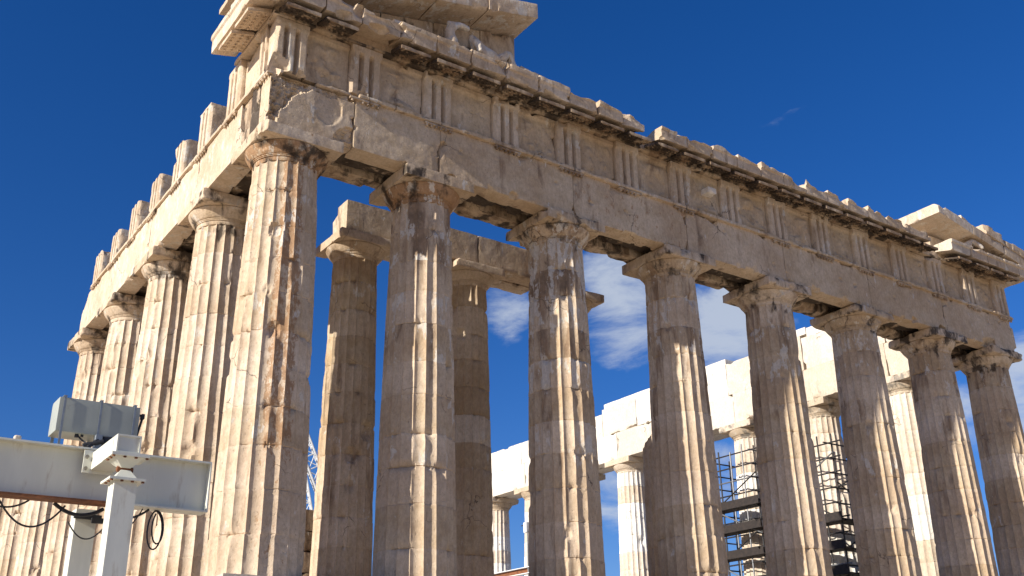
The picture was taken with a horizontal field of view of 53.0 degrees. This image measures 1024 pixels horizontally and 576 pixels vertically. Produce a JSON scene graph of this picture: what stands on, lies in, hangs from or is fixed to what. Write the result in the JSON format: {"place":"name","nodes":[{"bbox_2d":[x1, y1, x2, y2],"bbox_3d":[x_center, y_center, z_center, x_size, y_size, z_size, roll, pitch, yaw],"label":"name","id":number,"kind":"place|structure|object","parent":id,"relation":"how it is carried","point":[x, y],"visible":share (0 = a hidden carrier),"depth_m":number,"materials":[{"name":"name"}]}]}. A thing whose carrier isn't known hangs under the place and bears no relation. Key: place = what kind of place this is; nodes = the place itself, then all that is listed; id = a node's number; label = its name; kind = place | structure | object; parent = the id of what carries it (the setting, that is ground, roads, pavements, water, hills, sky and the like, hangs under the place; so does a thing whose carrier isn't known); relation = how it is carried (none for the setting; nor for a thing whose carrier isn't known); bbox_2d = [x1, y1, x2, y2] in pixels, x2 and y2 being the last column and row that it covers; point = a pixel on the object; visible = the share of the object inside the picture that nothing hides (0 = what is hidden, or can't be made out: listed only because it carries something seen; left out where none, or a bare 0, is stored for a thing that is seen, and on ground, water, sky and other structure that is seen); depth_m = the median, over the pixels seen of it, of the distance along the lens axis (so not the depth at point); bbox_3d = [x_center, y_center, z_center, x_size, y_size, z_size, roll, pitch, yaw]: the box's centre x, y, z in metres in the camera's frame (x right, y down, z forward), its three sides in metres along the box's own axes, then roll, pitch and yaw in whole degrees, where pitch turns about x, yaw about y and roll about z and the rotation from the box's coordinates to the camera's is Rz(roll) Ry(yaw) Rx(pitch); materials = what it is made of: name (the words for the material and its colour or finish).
{"place":"outdoors","nodes":[
{"label":"outdoors","id":0,"kind":"place"},
{"bbox_2d":[0,498,7,534],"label":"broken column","id":1,"kind":"structure","parent":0,"point":[4,502],"depth_m":44.40,"materials":[{"name":"stone"}]},
{"bbox_2d":[0,498,26,575],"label":"broken column","id":2,"kind":"structure","parent":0,"point":[10,535],"depth_m":40.55,"materials":[{"name":"stone"}]},
{"bbox_2d":[13,500,52,575],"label":"broken column","id":3,"kind":"structure","parent":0,"point":[29,557],"depth_m":37.04,"materials":[{"name":"stone"}]},
{"bbox_2d":[302,509,313,575],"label":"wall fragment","id":4,"kind":"object","parent":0,"point":[308,542],"depth_m":29.31,"materials":[{"name":"stone"}]},
{"bbox_2d":[0,0,1023,575],"label":"sky","id":5,"kind":"structure","parent":0,"point":[897,109],"materials":[{"name":"blue"}]},
{"bbox_3d":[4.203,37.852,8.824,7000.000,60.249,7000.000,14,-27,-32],"label":"ground","id":6,"kind":"structure","parent":0,"visible":0},
{"bbox_2d":[0,433,211,575],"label":"steel gantry","id":7,"kind":"object","parent":6,"relation":"on","point":[120,478],"visible":0.99,"depth_m":9.63,"materials":[{"name":"white metal"}]},
{"bbox_2d":[0,499,28,507],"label":"cable","id":8,"kind":"object","parent":7,"relation":"hanging from","point":[22,503],"visible":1,"depth_m":9.39,"materials":[{"name":"black rubber"}]},
{"bbox_2d":[0,500,65,527],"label":"cable","id":9,"kind":"object","parent":7,"relation":"hanging from","point":[27,526],"visible":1,"depth_m":9.37,"materials":[{"name":"black rubber"}]},
{"bbox_2d":[53,503,103,516],"bbox_3d":[-4.114,2.107,9.739,0.471,0.128,0.033,13,-26,-30],"label":"cable","id":10,"kind":"object","parent":7,"relation":"hanging from","point":[68,512],"visible":1,"depth_m":9.71,"materials":[{"name":"black rubber"}]},
{"bbox_2d":[68,521,101,539],"bbox_3d":[-4.185,2.379,10.053,0.336,0.167,0.012,10,-25,-24],"label":"cable","id":11,"kind":"object","parent":7,"relation":"hanging from","point":[81,537],"visible":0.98,"depth_m":10.02,"materials":[{"name":"black rubber"}]},
{"bbox_2d":[48,395,144,448],"bbox_3d":[-4.078,1.389,10.115,0.832,0.511,0.421,14,-27,-32],"label":"equipment box","id":12,"kind":"object","parent":7,"relation":"on","point":[95,424],"visible":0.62,"depth_m":10.00,"materials":[{"name":"grey paint"}]},
{"bbox_2d":[133,509,148,517],"bbox_3d":[-3.673,2.178,9.910,0.331,0.122,0.020,12,-26,-29],"label":"cable","id":13,"kind":"object","parent":7,"relation":"hanging from","point":[142,513],"visible":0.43,"depth_m":9.95,"materials":[{"name":"black rubber"}]},
{"bbox_2d":[146,510,163,549],"bbox_3d":[-3.468,2.352,9.978,0.168,0.393,0.054,14,-27,-32],"label":"cable","id":14,"kind":"object","parent":7,"relation":"hanging from","point":[162,525],"visible":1,"depth_m":9.97,"materials":[{"name":"black rubber"}]},
{"bbox_2d":[41,0,1023,575],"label":"temple","id":15,"kind":"structure","parent":6,"relation":"on","point":[193,338],"depth_m":28.22,"materials":[{"name":"stone"}]},
{"bbox_2d":[306,434,317,509],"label":"crane","id":16,"kind":"object","parent":15,"relation":"on","point":[309,472],"visible":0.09,"depth_m":54.59,"materials":[{"name":"white paint"}]},
{"bbox_2d":[444,21,469,41],"bbox_3d":[-1.462,-6.630,27.163,0.715,0.909,0.471,14,-27,-32],"label":"horse head statue","id":17,"kind":"object","parent":15,"relation":"on","point":[452,27],"visible":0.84,"depth_m":27.01,"materials":[{"name":"stone"}]},
{"bbox_2d":[309,200,659,575],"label":"porch","id":18,"kind":"object","parent":15,"relation":"on","point":[354,248],"visible":0.52,"depth_m":29.77,"materials":[{"name":"stone"}]},
{"bbox_2d":[468,35,516,67],"bbox_3d":[-0.373,-6.227,27.977,2.024,0.741,0.508,18,-29,-39],"label":"reclining statue","id":19,"kind":"object","parent":15,"relation":"on","point":[476,43],"visible":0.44,"depth_m":27.54,"materials":[{"name":"stone"}]},
{"bbox_2d":[494,566,528,575],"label":"steel beam","id":20,"kind":"structure","parent":15,"relation":"on","point":[522,571],"depth_m":53.97,"materials":[{"name":"metal"}]},
{"bbox_2d":[521,522,528,575],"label":"floodlight","id":21,"kind":"object","parent":15,"relation":"on","point":[525,525],"visible":0.99,"depth_m":53.71,"materials":[{"name":"white paint"}]},
{"bbox_2d":[716,444,766,575],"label":"scaffold","id":22,"kind":"object","parent":15,"relation":"on","point":[736,528],"visible":0.38,"depth_m":46.26,"materials":[{"name":"grey metal"}]},
{"bbox_2d":[814,433,859,575],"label":"scaffold","id":23,"kind":"object","parent":15,"relation":"on","point":[838,545],"visible":0.25,"depth_m":42.08,"materials":[{"name":"grey metal"}]},
{"bbox_2d":[964,239,983,249],"bbox_3d":[17.705,-1.657,39.475,0.857,0.442,0.391,0,-23,-1],"label":"horse head statue","id":24,"kind":"object","parent":15,"relation":"on","point":[972,242],"visible":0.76,"depth_m":39.38,"materials":[{"name":"stone"}]}
]}

